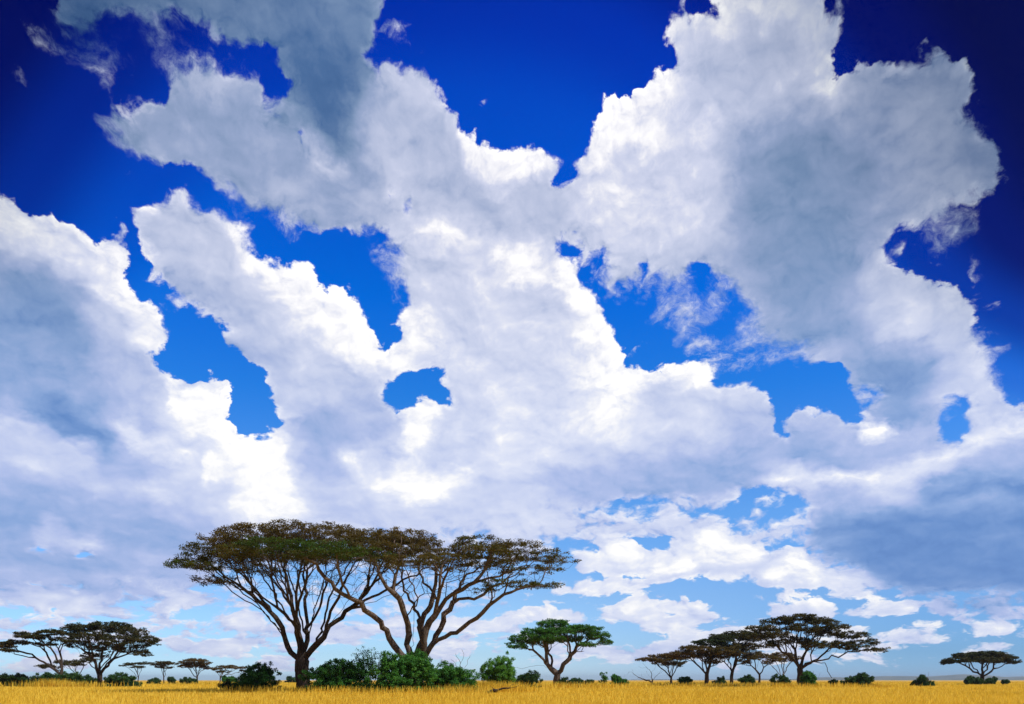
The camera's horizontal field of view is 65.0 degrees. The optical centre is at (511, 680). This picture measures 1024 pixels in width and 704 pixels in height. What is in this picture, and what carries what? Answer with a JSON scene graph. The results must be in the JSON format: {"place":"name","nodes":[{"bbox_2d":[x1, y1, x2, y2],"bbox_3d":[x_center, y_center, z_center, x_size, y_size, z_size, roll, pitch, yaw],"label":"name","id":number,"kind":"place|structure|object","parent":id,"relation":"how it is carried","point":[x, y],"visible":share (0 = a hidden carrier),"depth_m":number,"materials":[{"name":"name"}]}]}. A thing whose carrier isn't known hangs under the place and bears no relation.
{"place":"outdoors","nodes":[
{"label":"outdoors","id":0,"kind":"place"},
{"bbox_2d":[0,0,1023,679],"label":"sky","id":1,"kind":"structure","parent":0,"point":[716,307],"materials":[{"name":"blue"}]},
{"bbox_2d":[0,677,1023,703],"bbox_3d":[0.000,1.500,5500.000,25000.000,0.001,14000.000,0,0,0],"label":"ground","id":2,"kind":"structure","parent":0,"point":[664,681],"depth_m":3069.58,"materials":[{"name":"yellow plant"}]},
{"bbox_2d":[0,672,30,686],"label":"bush","id":3,"kind":"object","parent":2,"relation":"on","point":[7,679],"visible":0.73,"depth_m":149.74,"materials":[{"name":"green plant"}]},
{"bbox_2d":[0,628,80,674],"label":"acacia tree","id":4,"kind":"object","parent":2,"relation":"on","point":[38,635],"visible":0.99,"depth_m":149.65,"materials":[{"name":"green plant"}]},
{"bbox_2d":[27,672,53,683],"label":"bush","id":5,"kind":"object","parent":2,"relation":"on","point":[48,675],"visible":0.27,"depth_m":144.97,"materials":[{"name":"green plant"}]},
{"bbox_2d":[34,657,99,674],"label":"acacia tree","id":6,"kind":"object","parent":2,"relation":"on","point":[81,661],"visible":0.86,"depth_m":175.10,"materials":[{"name":"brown plant"}]},
{"bbox_2d":[51,671,84,683],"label":"bush","id":7,"kind":"object","parent":2,"relation":"on","point":[75,677],"visible":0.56,"depth_m":146.44,"materials":[{"name":"green plant"}]},
{"bbox_2d":[85,674,97,683],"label":"bush","id":8,"kind":"object","parent":2,"relation":"on","point":[88,678],"visible":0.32,"depth_m":152.87,"materials":[{"name":"green plant"}]},
{"bbox_2d":[59,620,161,685],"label":"acacia tree","id":9,"kind":"object","parent":2,"relation":"on","point":[103,636],"visible":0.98,"depth_m":156.15,"materials":[{"name":"green plant"}]},
{"bbox_2d":[102,671,142,686],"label":"bush","id":10,"kind":"object","parent":2,"relation":"on","point":[123,678],"visible":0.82,"depth_m":151.91,"materials":[{"name":"green plant"}]},
{"bbox_2d":[118,661,153,682],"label":"acacia tree","id":11,"kind":"object","parent":2,"relation":"on","point":[132,665],"visible":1,"depth_m":249.49,"materials":[{"name":"green plant"}]},
{"bbox_2d":[146,677,160,683],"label":"bush","id":12,"kind":"object","parent":2,"relation":"on","point":[154,680],"visible":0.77,"depth_m":254.24,"materials":[{"name":"green plant"}]},
{"bbox_2d":[150,661,178,682],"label":"acacia tree","id":13,"kind":"object","parent":2,"relation":"on","point":[161,664],"visible":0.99,"depth_m":269.75,"materials":[{"name":"green plant"}]},
{"bbox_2d":[167,676,176,683],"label":"bush","id":14,"kind":"object","parent":2,"relation":"on","point":[173,680],"visible":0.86,"depth_m":261.10,"materials":[{"name":"green plant"}]},
{"bbox_2d":[179,677,197,683],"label":"bush","id":15,"kind":"object","parent":2,"relation":"on","point":[189,680],"visible":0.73,"depth_m":244.72,"materials":[{"name":"green plant"}]},
{"bbox_2d":[177,658,213,680],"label":"acacia tree","id":16,"kind":"object","parent":2,"relation":"on","point":[188,663],"visible":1,"depth_m":249.44,"materials":[{"name":"green plant"}]},
{"bbox_2d":[217,679,237,690],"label":"bush","id":17,"kind":"object","parent":2,"relation":"on","point":[228,682],"visible":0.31,"depth_m":89.00,"materials":[{"name":"green plant"}]},
{"bbox_2d":[209,665,246,682],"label":"acacia tree","id":18,"kind":"object","parent":2,"relation":"on","point":[232,667],"visible":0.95,"depth_m":254.49,"materials":[{"name":"green plant"}]},
{"bbox_2d":[220,675,235,683],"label":"bush","id":19,"kind":"object","parent":2,"relation":"on","point":[224,677],"visible":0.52,"depth_m":218.99,"materials":[{"name":"green plant"}]},
{"bbox_2d":[233,661,281,692],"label":"bush","id":20,"kind":"object","parent":2,"relation":"on","point":[262,676],"visible":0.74,"depth_m":86.31,"materials":[{"name":"green plant"}]},
{"bbox_2d":[284,676,295,682],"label":"bush","id":21,"kind":"object","parent":2,"relation":"on","point":[290,679],"visible":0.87,"depth_m":418.70,"materials":[{"name":"green plant"}]},
{"bbox_2d":[162,518,446,689],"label":"acacia tree","id":22,"kind":"object","parent":2,"relation":"on","point":[277,542],"visible":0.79,"depth_m":84.88,"materials":[{"name":"green plant"}]},
{"bbox_2d":[298,657,372,693],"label":"bush","id":23,"kind":"object","parent":2,"relation":"on","point":[342,673],"visible":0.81,"depth_m":81.17,"materials":[{"name":"green plant"}]},
{"bbox_2d":[351,646,382,687],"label":"bush","id":24,"kind":"object","parent":2,"relation":"on","point":[366,662],"visible":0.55,"depth_m":83.39,"materials":[{"name":"green plant"}]},
{"bbox_2d":[365,648,440,693],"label":"bush","id":25,"kind":"object","parent":2,"relation":"on","point":[418,667],"visible":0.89,"depth_m":74.60,"materials":[{"name":"green plant"}]},
{"bbox_2d":[283,526,581,682],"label":"acacia tree","id":26,"kind":"object","parent":2,"relation":"on","point":[497,548],"visible":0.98,"depth_m":80.56,"materials":[{"name":"green plant"}]},
{"bbox_2d":[431,660,480,691],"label":"bush","id":27,"kind":"object","parent":2,"relation":"on","point":[448,674],"visible":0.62,"depth_m":76.58,"materials":[{"name":"green plant"}]},
{"bbox_2d":[478,650,516,683],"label":"bush","id":28,"kind":"object","parent":2,"relation":"on","point":[502,670],"visible":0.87,"depth_m":89.08,"materials":[{"name":"green plant"}]},
{"bbox_2d":[487,684,518,693],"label":"fallen log","id":29,"kind":"object","parent":2,"relation":"on","point":[495,690],"visible":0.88,"depth_m":74.04,"materials":[{"name":"brown wood"}]},
{"bbox_2d":[512,670,542,687],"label":"bush","id":30,"kind":"object","parent":2,"relation":"on","point":[528,677],"visible":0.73,"depth_m":124.73,"materials":[{"name":"green plant"}]},
{"bbox_2d":[504,618,613,683],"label":"acacia tree","id":31,"kind":"object","parent":2,"relation":"on","point":[547,636],"visible":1,"depth_m":137.32,"materials":[{"name":"green plant"}]},
{"bbox_2d":[556,677,583,686],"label":"bush","id":32,"kind":"object","parent":2,"relation":"on","point":[572,680],"visible":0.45,"depth_m":131.51,"materials":[{"name":"green plant"}]},
{"bbox_2d":[584,679,593,686],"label":"bush","id":33,"kind":"object","parent":2,"relation":"on","point":[588,681],"visible":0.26,"depth_m":133.74,"materials":[{"name":"green plant"}]},
{"bbox_2d":[598,672,607,683],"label":"bush","id":34,"kind":"object","parent":2,"relation":"on","point":[604,678],"visible":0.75,"depth_m":149.81,"materials":[{"name":"green plant"}]},
{"bbox_2d":[610,673,628,684],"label":"bush","id":35,"kind":"object","parent":2,"relation":"on","point":[618,679],"visible":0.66,"depth_m":149.73,"materials":[{"name":"green plant"}]},
{"bbox_2d":[635,653,691,683],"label":"acacia tree","id":36,"kind":"object","parent":2,"relation":"on","point":[664,660],"visible":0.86,"depth_m":189.31,"materials":[{"name":"brown plant"}]},
{"bbox_2d":[676,676,692,684],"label":"bush","id":37,"kind":"object","parent":2,"relation":"on","point":[686,679],"visible":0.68,"depth_m":179.58,"materials":[{"name":"green plant"}]},
{"bbox_2d":[664,634,741,685],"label":"acacia tree","id":38,"kind":"object","parent":2,"relation":"on","point":[710,653],"visible":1,"depth_m":174.24,"materials":[{"name":"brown plant"}]},
{"bbox_2d":[711,675,725,684],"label":"bush","id":39,"kind":"object","parent":2,"relation":"on","point":[720,680],"visible":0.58,"depth_m":177.66,"materials":[{"name":"green plant"}]},
{"bbox_2d":[708,629,769,684],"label":"acacia tree","id":40,"kind":"object","parent":2,"relation":"on","point":[746,647],"visible":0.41,"depth_m":179.42,"materials":[{"name":"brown plant"}]},
{"bbox_2d":[737,674,755,685],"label":"bush","id":41,"kind":"object","parent":2,"relation":"on","point":[747,678],"visible":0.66,"depth_m":171.13,"materials":[{"name":"green plant"}]},
{"bbox_2d":[737,651,782,683],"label":"acacia tree","id":42,"kind":"object","parent":2,"relation":"on","point":[765,656],"visible":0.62,"depth_m":185.77,"materials":[{"name":"brown plant"}]},
{"bbox_2d":[769,673,791,685],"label":"bush","id":43,"kind":"object","parent":2,"relation":"on","point":[783,679],"visible":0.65,"depth_m":168.00,"materials":[{"name":"green plant"}]},
{"bbox_2d":[761,652,801,675],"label":"acacia tree","id":44,"kind":"object","parent":2,"relation":"on","point":[778,654],"visible":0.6,"depth_m":215.16,"materials":[{"name":"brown plant"}]},
{"bbox_2d":[798,670,819,685],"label":"bush","id":45,"kind":"object","parent":2,"relation":"on","point":[808,677],"visible":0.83,"depth_m":138.95,"materials":[{"name":"green plant"}]},
{"bbox_2d":[738,613,889,683],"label":"acacia tree","id":46,"kind":"object","parent":2,"relation":"on","point":[816,629],"visible":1,"depth_m":149.03,"materials":[{"name":"green plant"}]},
{"bbox_2d":[828,679,838,686],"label":"bush","id":47,"kind":"object","parent":2,"relation":"on","point":[830,682],"visible":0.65,"depth_m":149.76,"materials":[{"name":"green plant"}]},
{"bbox_2d":[840,672,874,686],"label":"bush","id":48,"kind":"object","parent":2,"relation":"on","point":[859,678],"visible":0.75,"depth_m":143.49,"materials":[{"name":"green plant"}]},
{"bbox_2d":[910,674,934,686],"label":"bush","id":49,"kind":"object","parent":2,"relation":"on","point":[921,679],"visible":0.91,"depth_m":168.86,"materials":[{"name":"green plant"}]},
{"bbox_2d":[963,675,986,684],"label":"bush","id":50,"kind":"object","parent":2,"relation":"on","point":[970,679],"visible":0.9,"depth_m":225.68,"materials":[{"name":"green plant"}]},
{"bbox_2d":[939,650,1022,682],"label":"acacia tree","id":51,"kind":"object","parent":2,"relation":"on","point":[988,657],"visible":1,"depth_m":230.23,"materials":[{"name":"green plant"}]},
{"bbox_2d":[983,676,997,684],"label":"bush","id":52,"kind":"object","parent":2,"relation":"on","point":[993,679],"visible":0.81,"depth_m":228.35,"materials":[{"name":"green plant"}]},
{"bbox_2d":[1001,679,1010,684],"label":"bush","id":53,"kind":"object","parent":2,"relation":"on","point":[1003,681],"visible":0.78,"depth_m":231.61,"materials":[{"name":"green plant"}]},
{"bbox_2d":[646,674,1023,679],"bbox_3d":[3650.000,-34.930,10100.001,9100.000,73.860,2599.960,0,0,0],"label":"hills","id":54,"kind":"structure","parent":0,"point":[957,676],"depth_m":9468.88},
{"bbox_2d":[942,677,1023,679],"bbox_3d":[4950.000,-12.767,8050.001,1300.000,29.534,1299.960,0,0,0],"label":"hills","id":55,"kind":"structure","parent":0,"point":[985,678],"depth_m":7921.35,"materials":[{"name":"grey"}]}
]}

